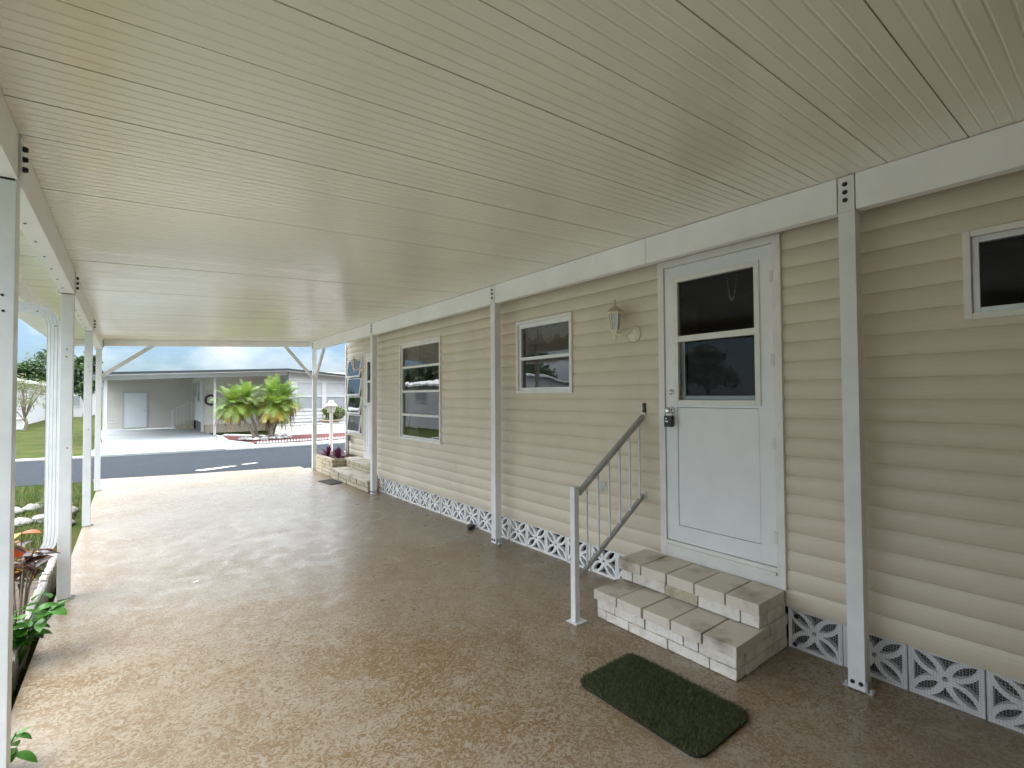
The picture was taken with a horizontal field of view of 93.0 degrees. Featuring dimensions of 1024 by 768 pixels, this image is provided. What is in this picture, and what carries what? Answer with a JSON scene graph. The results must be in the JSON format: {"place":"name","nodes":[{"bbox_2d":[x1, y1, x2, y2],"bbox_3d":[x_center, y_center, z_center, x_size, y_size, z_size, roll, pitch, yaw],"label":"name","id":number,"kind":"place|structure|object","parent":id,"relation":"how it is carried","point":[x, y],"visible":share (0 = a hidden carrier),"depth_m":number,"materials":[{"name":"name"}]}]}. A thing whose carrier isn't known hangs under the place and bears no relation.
{"place":"outdoors","nodes":[
{"label":"outdoors","id":0,"kind":"place"},
{"bbox_2d":[13,578,38,615],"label":"bed ground","id":1,"kind":"structure","parent":0,"point":[33,586],"depth_m":4.14,"materials":[{"name":"soil"}]},
{"bbox_2d":[13,529,55,623],"bbox_3d":[-3.614,1.430,3.571,0.404,0.671,0.393,1,-2,-38],"label":"croton plant","id":2,"kind":"object","parent":1,"relation":"on","point":[19,549],"visible":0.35,"depth_m":3.55,"materials":[{"name":"red plant"}]},
{"bbox_2d":[14,549,59,621],"bbox_3d":[-3.271,1.448,3.321,0.312,0.617,0.417,-1,-1,19],"label":"maroon plant","id":3,"kind":"object","parent":1,"relation":"on","point":[31,568],"visible":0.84,"depth_m":3.32,"materials":[{"name":"brown plant"}]},
{"bbox_2d":[16,378,45,423],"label":"white house","id":4,"kind":"structure","parent":0,"point":[37,414],"depth_m":33.53,"materials":[{"name":"white paint"}]},
{"bbox_2d":[73,390,94,416],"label":"white house","id":5,"kind":"structure","parent":0,"point":[78,405],"depth_m":43.38,"materials":[{"name":"white paint"}]},
{"bbox_2d":[73,396,80,406],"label":"window","id":6,"kind":"structure","parent":5,"relation":"in","point":[77,400],"depth_m":43.29,"materials":[{"name":"white glass"}]},
{"bbox_2d":[11,401,311,710],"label":"ground","id":7,"kind":"structure","parent":0,"point":[30,442],"depth_m":15.47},
{"bbox_2d":[11,661,13,696],"bbox_3d":[-2.818,1.689,2.683,0.055,0.227,0.292,1,0,-38],"label":"edging block","id":8,"kind":"object","parent":7,"relation":"on","point":[12,676],"depth_m":2.79,"materials":[{"name":"grey concrete"}]},
{"bbox_2d":[12,646,20,690],"bbox_3d":[-3.008,1.685,2.921,0.055,0.227,0.292,0,-3,-40],"label":"edging block","id":9,"kind":"object","parent":7,"relation":"on","point":[17,669],"depth_m":2.87,"materials":[{"name":"grey concrete"}]},
{"bbox_2d":[15,507,24,513],"bbox_3d":[-7.335,1.865,7.125,0.304,0.115,0.258,-1,-1,25],"label":"rock","id":10,"kind":"object","parent":7,"relation":"on","point":[18,509],"visible":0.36,"depth_m":7.12,"materials":[{"name":"white stone"}]},
{"bbox_2d":[16,418,24,429],"bbox_3d":[-26.915,2.156,26.190,0.980,0.620,0.780,1,-2,-38],"label":"garden chest","id":11,"kind":"object","parent":7,"relation":"on","point":[20,422],"visible":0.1,"depth_m":26.10,"materials":[{"name":"white plastic"}]},
{"bbox_2d":[14,517,33,526],"bbox_3d":[-6.591,1.846,6.487,0.312,0.118,0.265,0,-1,4],"label":"rock","id":12,"kind":"object","parent":7,"relation":"on","point":[21,520],"visible":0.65,"depth_m":6.45,"materials":[{"name":"white stone"}]},
{"bbox_2d":[10,726,37,762],"bbox_3d":[-2.185,1.598,2.050,0.220,0.248,0.235,-1,-2,34],"label":"green plant","id":13,"kind":"object","parent":7,"relation":"on","point":[28,755],"visible":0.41,"depth_m":2.08,"materials":[{"name":"green plant"}]},
{"bbox_2d":[19,628,30,667],"bbox_3d":[-3.194,1.708,3.163,0.055,0.227,0.292,1,-1,-39],"label":"edging block","id":14,"kind":"object","parent":7,"relation":"on","point":[24,661],"depth_m":3.08,"materials":[{"name":"grey concrete"}]},
{"bbox_2d":[25,608,35,645],"bbox_3d":[-3.389,1.714,3.397,0.055,0.227,0.292,3,-3,-40],"label":"edging block","id":15,"kind":"object","parent":7,"relation":"on","point":[27,613],"depth_m":3.41,"materials":[{"name":"white concrete"}]},
{"bbox_2d":[16,372,45,430],"bbox_3d":[-25.798,0.969,25.661,2.337,3.184,2.275,1,-2,-38],"label":"olive tree","id":16,"kind":"object","parent":7,"relation":"on","point":[22,387],"visible":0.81,"depth_m":25.57,"materials":[{"name":"green plant"}]},
{"bbox_2d":[23,503,39,511],"bbox_3d":[-7.246,1.872,7.333,0.232,0.138,0.236,0,-1,5],"label":"rock","id":17,"kind":"object","parent":7,"relation":"on","point":[28,506],"visible":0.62,"depth_m":7.28,"materials":[{"name":"white stone"}]},
{"bbox_2d":[17,359,45,390],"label":"shade tree","id":18,"kind":"object","parent":7,"relation":"on","point":[29,369],"visible":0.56,"depth_m":46.64,"materials":[{"name":"green plant"}]},
{"bbox_2d":[26,595,41,621],"bbox_3d":[-3.578,1.723,3.636,0.055,0.227,0.292,-1,-1,-38],"label":"edging block","id":19,"kind":"object","parent":7,"relation":"on","point":[37,598],"depth_m":3.64,"materials":[{"name":"white concrete"}]},
{"bbox_2d":[31,494,43,513],"bbox_3d":[-6.725,1.691,6.978,0.242,0.466,0.360,0,-1,-19],"label":"green plant","id":20,"kind":"object","parent":7,"relation":"on","point":[41,504],"visible":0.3,"depth_m":6.93,"materials":[{"name":"green plant"}]},
{"bbox_2d":[32,514,43,523],"bbox_3d":[-6.451,1.852,6.660,0.214,0.127,0.185,0,-1,-17],"label":"rock","id":21,"kind":"object","parent":7,"relation":"on","point":[38,517],"visible":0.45,"depth_m":6.60,"materials":[{"name":"white stone"}]},
{"bbox_2d":[12,589,68,666],"bbox_3d":[-2.985,1.528,2.946,0.456,0.442,0.368,1,-2,-38],"label":"green plant","id":22,"kind":"object","parent":7,"relation":"on","point":[22,636],"visible":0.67,"depth_m":2.96,"materials":[{"name":"green plant"}]},
{"bbox_2d":[33,582,48,609],"bbox_3d":[-3.763,1.724,3.879,0.055,0.227,0.292,2,-1,-36],"label":"edging block","id":23,"kind":"object","parent":7,"relation":"on","point":[42,586],"depth_m":3.89,"materials":[{"name":"white concrete"}]},
{"bbox_2d":[38,570,51,592],"bbox_3d":[-3.956,1.718,4.115,0.055,0.227,0.292,2,-3,-38],"label":"edging block","id":24,"kind":"object","parent":7,"relation":"on","point":[46,577],"depth_m":4.13,"materials":[{"name":"white concrete"}]},
{"bbox_2d":[14,480,81,573],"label":"grass","id":25,"kind":"structure","parent":7,"relation":"on","point":[36,495],"depth_m":7.35,"materials":[{"name":"green plant"}]},
{"bbox_2d":[44,561,56,591],"bbox_3d":[-4.138,1.731,4.360,0.055,0.227,0.292,-3,2,-38],"label":"edging block","id":26,"kind":"object","parent":7,"relation":"on","point":[52,566],"depth_m":4.34,"materials":[{"name":"white concrete"}]},
{"bbox_2d":[25,345,76,368],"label":"shade tree","id":27,"kind":"object","parent":7,"relation":"on","point":[43,358],"visible":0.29,"depth_m":42.79,"materials":[{"name":"green plant"}]},
{"bbox_2d":[48,553,56,562],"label":"edging block","id":28,"kind":"object","parent":7,"relation":"on","point":[53,558],"depth_m":4.53,"materials":[{"name":"white concrete"}]},
{"bbox_2d":[74,351,104,417],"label":"shade tree","id":29,"kind":"object","parent":7,"relation":"on","point":[78,375],"visible":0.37,"depth_m":40.12,"materials":[{"name":"green plant"}]},
{"bbox_2d":[16,440,344,461],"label":"kerb","id":30,"kind":"structure","parent":7,"relation":"on","point":[266,445],"depth_m":16.34,"materials":[{"name":"white concrete"}]},
{"bbox_2d":[93,368,344,440],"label":"carport house","id":31,"kind":"structure","parent":7,"relation":"on","point":[144,399],"depth_m":23.72,"materials":[{"name":"metal"}]},
{"bbox_2d":[122,392,147,428],"bbox_3d":[-19.269,1.339,24.841,1.030,1.860,0.120,1,-2,-38],"label":"door","id":32,"kind":"structure","parent":31,"relation":"in","point":[134,404],"depth_m":24.84,"materials":[{"name":"metal"}]},
{"bbox_2d":[193,384,194,420],"bbox_3d":[-16.900,0.967,25.803,0.060,1.940,0.800,1,-2,-38],"label":"door","id":33,"kind":"structure","parent":31,"relation":"in","point":[193,384],"depth_m":25.67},
{"bbox_2d":[197,382,199,401],"bbox_3d":[-15.413,0.399,23.902,0.050,0.970,0.850,1,-2,-38],"label":"window","id":34,"kind":"structure","parent":31,"relation":"in","point":[198,383],"depth_m":24.06,"materials":[{"name":"grey glass"}]},
{"bbox_2d":[204,395,217,405],"bbox_3d":[-14.188,0.762,22.901,0.548,0.529,0.123,1,-2,-38],"label":"wreath","id":35,"kind":"object","parent":31,"relation":"attached to","point":[205,399],"visible":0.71,"depth_m":22.80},
{"bbox_2d":[295,380,323,410],"bbox_3d":[-9.475,0.547,22.768,1.310,1.410,0.045,1,-2,-38],"label":"window","id":36,"kind":"structure","parent":31,"relation":"in","point":[305,387],"depth_m":22.73,"materials":[{"name":"white glass"}]},
{"bbox_2d":[324,381,344,409],"bbox_3d":[-8.538,0.559,23.501,1.070,1.410,0.045,1,-2,-38],"label":"window","id":37,"kind":"structure","parent":31,"relation":"in","point":[333,390],"depth_m":23.51,"materials":[{"name":"white glass"}]},
{"bbox_2d":[215,435,253,445],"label":"bed kerb","id":38,"kind":"structure","parent":7,"relation":"on","point":[221,437],"depth_m":17.57,"materials":[{"name":"white concrete"}]},
{"bbox_2d":[207,379,265,437],"bbox_3d":[-10.352,0.982,18.409,2.149,2.429,1.914,1,-2,-38],"label":"palm","id":39,"kind":"object","parent":7,"relation":"on","point":[234,408],"visible":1,"depth_m":18.15,"materials":[{"name":"green plant"}]},
{"bbox_2d":[250,374,306,436],"bbox_3d":[-9.071,0.850,19.003,2.296,2.683,2.180,1,-2,-38],"label":"palm","id":40,"kind":"object","parent":7,"relation":"on","point":[279,405],"visible":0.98,"depth_m":18.77,"materials":[{"name":"green plant"}]},
{"bbox_2d":[223,433,344,444],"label":"mulch","id":41,"kind":"object","parent":7,"relation":"on","point":[299,437],"visible":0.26,"depth_m":19.02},
{"bbox_2d":[257,436,344,443],"bbox_3d":[-6.462,2.078,18.775,6.090,0.090,0.119,1,-2,-36],"label":"scalloped edging","id":42,"kind":"object","parent":41,"relation":"on","point":[264,442],"visible":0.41,"depth_m":17.64,"materials":[{"name":"red brick"}]},
{"bbox_2d":[268,422,344,434],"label":"garden wall","id":43,"kind":"structure","parent":7,"relation":"on","point":[307,428],"depth_m":21.40,"materials":[{"name":"white concrete"}]},
{"bbox_2d":[320,419,342,422],"bbox_3d":[-8.357,1.736,22.432,1.040,0.195,1.040,1,-2,-38],"label":"bowl planter","id":44,"kind":"object","parent":43,"relation":"on","point":[327,421],"visible":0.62,"depth_m":22.12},
{"bbox_2d":[320,405,344,419],"bbox_3d":[-8.259,1.360,22.528,1.367,0.819,1.237,1,-2,-38],"label":"round shrub","id":45,"kind":"object","parent":44,"relation":"in","point":[338,413],"visible":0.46,"depth_m":22.37,"materials":[{"name":"green plant"}]},
{"bbox_2d":[91,428,242,457],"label":"driveway pavement","id":46,"kind":"structure","parent":0,"point":[127,442],"depth_m":17.65,"materials":[{"name":"concrete"}]},
{"bbox_2d":[171,401,193,429],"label":"entry steps","id":47,"kind":"structure","parent":46,"relation":"on","point":[188,424],"depth_m":25.15,"materials":[{"name":"white concrete"}]},
{"bbox_2d":[15,443,344,486],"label":"road","id":48,"kind":"structure","parent":0,"point":[28,473],"depth_m":12.40,"materials":[{"name":"grey asphalt"}]},
{"bbox_2d":[198,466,232,470],"bbox_3d":[-6.953,1.989,11.488,0.253,0.001,0.901,-1,-2,34],"label":"road marking","id":49,"kind":"object","parent":48,"relation":"on","point":[214,468],"visible":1,"depth_m":11.43,"materials":[{"name":"white paint"}]},
{"bbox_2d":[17,318,347,401],"label":"sky","id":50,"kind":"structure","parent":0,"point":[159,358],"materials":[{"name":"blue"}]},
{"bbox_2d":[93,466,302,482],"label":"apron pavement","id":51,"kind":"structure","parent":0,"point":[285,468],"depth_m":10.36,"materials":[{"name":"paint"}]},
{"bbox_2d":[222,432,344,435],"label":"bed path","id":52,"kind":"structure","parent":0,"point":[279,434],"depth_m":20.65,"materials":[{"name":"red concrete"}]},
{"bbox_2d":[10,468,1023,767],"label":"carport slab","id":53,"kind":"structure","parent":0,"point":[308,620],"depth_m":2.90,"materials":[{"name":"paint"}]},
{"bbox_2d":[318,479,342,484],"bbox_3d":[-3.372,1.823,9.058,0.589,0.011,0.278,-2,-2,45],"label":"flat mat","id":54,"kind":"object","parent":53,"relation":"on","point":[330,481],"visible":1,"depth_m":9.05,"materials":[{"name":"grey rubber"}]},
{"bbox_2d":[316,453,349,476],"bbox_3d":[-3.698,1.684,10.194,0.517,0.348,1.078,1,-2,-38],"label":"stone planter","id":55,"kind":"object","parent":53,"relation":"on","point":[324,464],"visible":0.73,"depth_m":9.90,"materials":[{"name":"stone"}]},
{"bbox_2d":[317,444,333,455],"bbox_3d":[-3.950,1.405,10.371,0.436,0.266,0.394,0,-1,-12],"label":"purple plant","id":56,"kind":"object","parent":55,"relation":"on","point":[327,452],"visible":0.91,"depth_m":10.35,"materials":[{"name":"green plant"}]},
{"bbox_2d":[325,400,336,452],"bbox_3d":[-4.385,1.198,11.775,0.268,1.600,0.268,-1,-2,29],"label":"yard lamp","id":57,"kind":"object","parent":55,"relation":"in","point":[330,405],"visible":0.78,"depth_m":11.74,"materials":[{"name":"white plastic"}]},
{"bbox_2d":[330,446,345,458],"bbox_3d":[-3.505,1.394,9.903,0.332,0.266,0.414,1,-2,-38],"label":"purple plant","id":58,"kind":"object","parent":55,"relation":"on","point":[337,454],"visible":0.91,"depth_m":9.93,"materials":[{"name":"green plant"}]},
{"bbox_2d":[346,435,350,456],"bbox_3d":[-3.460,1.318,10.274,0.060,0.480,0.100,1,-2,-38],"label":"outlet box","id":59,"kind":"object","parent":55,"relation":"on","point":[348,438],"visible":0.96,"depth_m":10.26,"materials":[{"name":"grey metal"}]},
{"bbox_2d":[330,456,398,491],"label":"stone steps","id":60,"kind":"structure","parent":53,"relation":"on","point":[354,471],"depth_m":8.94,"materials":[{"name":"beige stone"}]},
{"bbox_2d":[467,524,475,529],"bbox_3d":[-0.486,1.710,5.820,0.108,0.056,0.090,1,-2,-38],"label":"black stub","id":61,"kind":"object","parent":53,"relation":"on","point":[471,526],"visible":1,"depth_m":5.78,"materials":[{"name":"black plastic"}]},
{"bbox_2d":[378,476,625,579],"bbox_3d":[-0.577,1.616,6.093,0.044,0.260,5.448,1,-2,-38],"label":"block skirting","id":62,"kind":"object","parent":53,"relation":"on","point":[437,503],"visible":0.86,"depth_m":5.35,"materials":[{"name":"white concrete"}]},
{"bbox_2d":[0,0,1023,767],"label":"carport","id":63,"kind":"object","parent":53,"relation":"on","point":[312,174],"visible":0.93,"depth_m":2.17,"materials":[{"name":"white metal"}]},
{"bbox_2d":[566,412,646,625],"bbox_3d":[0.745,0.953,3.674,0.847,1.454,0.100,1,-2,-38],"label":"handrail","id":64,"kind":"object","parent":53,"relation":"on","point":[575,619],"visible":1,"depth_m":3.56,"materials":[{"name":"white metal"}]},
{"bbox_2d":[580,653,749,757],"bbox_3d":[0.773,1.636,2.545,0.516,0.035,0.777,1,-2,-38],"label":"door mat","id":65,"kind":"object","parent":53,"relation":"on","point":[686,716],"depth_m":2.48,"materials":[{"name":"green"}]},
{"bbox_2d":[594,549,787,680],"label":"block steps","id":66,"kind":"structure","parent":53,"relation":"on","point":[732,627],"depth_m":3.07,"materials":[{"name":"beige concrete"}]},
{"bbox_2d":[788,607,1023,733],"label":"block skirting","id":67,"kind":"object","parent":53,"relation":"on","point":[983,702],"visible":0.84,"depth_m":2.56,"materials":[{"name":"white concrete"}]},
{"bbox_2d":[426,492,1023,716],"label":"crawl space ground","id":68,"kind":"structure","parent":0,"point":[875,640],"depth_m":2.90,"materials":[{"name":"soil"}]},
{"bbox_2d":[345,169,1023,681],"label":"mobile home","id":69,"kind":"object","parent":68,"relation":"on","point":[741,469],"visible":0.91,"depth_m":3.13,"materials":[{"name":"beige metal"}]},
{"bbox_2d":[346,357,362,434],"bbox_3d":[-3.284,0.249,10.142,0.095,1.590,0.830,1,-2,-38],"label":"window","id":70,"kind":"structure","parent":69,"relation":"in","point":[348,376],"depth_m":10.05,"materials":[{"name":"white glass"}]},
{"bbox_2d":[351,358,362,371],"bbox_3d":[-3.144,-0.400,9.871,0.275,0.351,0.135,-1,-1,7],"label":"wall lantern","id":71,"kind":"object","parent":69,"relation":"attached to","point":[354,362],"depth_m":9.84,"materials":[{"name":"beige paint"}]},
{"bbox_2d":[363,353,369,458],"bbox_3d":[-2.685,0.423,9.381,0.133,2.080,0.900,1,-2,-38],"label":"door","id":72,"kind":"structure","parent":69,"relation":"in","point":[366,406],"depth_m":9.62,"materials":[{"name":"white paint"}]},
{"bbox_2d":[410,346,419,436],"bbox_3d":[-1.495,0.111,7.438,0.034,1.380,0.320,1,-2,-38],"label":"curtain","id":73,"kind":"object","parent":69,"relation":"hanging from","point":[415,396],"visible":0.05,"depth_m":7.40,"materials":[{"name":"fabric"}]},
{"bbox_2d":[399,336,441,444],"bbox_3d":[-1.330,0.095,7.040,0.072,1.460,1.270,1,-2,-38],"label":"window","id":74,"kind":"structure","parent":69,"relation":"in","point":[403,346],"depth_m":7.19,"materials":[{"name":"white metal"}]},
{"bbox_2d":[516,312,573,392],"bbox_3d":[0.329,-0.291,4.926,0.072,0.765,0.840,1,-2,-38],"label":"window","id":75,"kind":"structure","parent":69,"relation":"in","point":[564,317],"depth_m":4.95,"materials":[{"name":"white paint"}]},
{"bbox_2d":[528,322,568,343],"bbox_3d":[0.410,-0.537,4.996,0.030,0.241,0.740,1,-2,-38],"label":"curtain","id":76,"kind":"object","parent":69,"relation":"hanging from","point":[547,332],"visible":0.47,"depth_m":5.01,"materials":[{"name":"fabric"}]},
{"bbox_2d":[599,481,606,491],"bbox_3d":[0.787,0.896,4.248,0.078,0.077,0.060,1,-2,-38],"label":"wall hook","id":77,"kind":"object","parent":69,"relation":"attached to","point":[603,485],"depth_m":4.25,"materials":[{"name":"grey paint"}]},
{"bbox_2d":[607,300,640,341],"bbox_3d":[0.923,-0.524,4.020,0.272,0.351,0.135,-1,-1,7],"label":"wall lantern","id":78,"kind":"object","parent":69,"relation":"attached to","point":[615,316],"depth_m":4.00,"materials":[{"name":"beige paint"}]},
{"bbox_2d":[642,403,645,411],"bbox_3d":[1.070,0.192,3.930,0.025,0.075,0.026,1,-2,-38],"label":"doorbell","id":79,"kind":"object","parent":69,"relation":"attached to","point":[643,407],"visible":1,"depth_m":3.92,"materials":[{"name":"black plastic"}]},
{"bbox_2d":[664,407,673,426],"bbox_3d":[1.194,0.251,3.700,0.044,0.150,0.062,1,-2,-38],"label":"key lockbox","id":80,"kind":"object","parent":69,"relation":"hanging from","point":[668,421],"visible":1,"depth_m":3.68,"materials":[{"name":"black plastic"}]},
{"bbox_2d":[657,233,787,590],"bbox_3d":[1.444,0.176,3.450,0.133,2.270,0.918,1,-2,-38],"label":"door","id":81,"kind":"structure","parent":69,"relation":"in","point":[723,474],"depth_m":3.40,"materials":[{"name":"white paint"}]},
{"bbox_2d":[726,275,736,300],"bbox_3d":[1.534,-0.669,3.390,0.009,0.174,0.078,1,-2,-38],"label":"bead garland","id":82,"kind":"object","parent":81,"relation":"hanging from","point":[734,290],"visible":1,"depth_m":3.38,"materials":[{"name":"grey"}]},
{"bbox_2d":[962,220,1023,319],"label":"window","id":83,"kind":"structure","parent":69,"relation":"in","point":[972,240],"depth_m":2.39,"materials":[{"name":"metal"}]}
]}

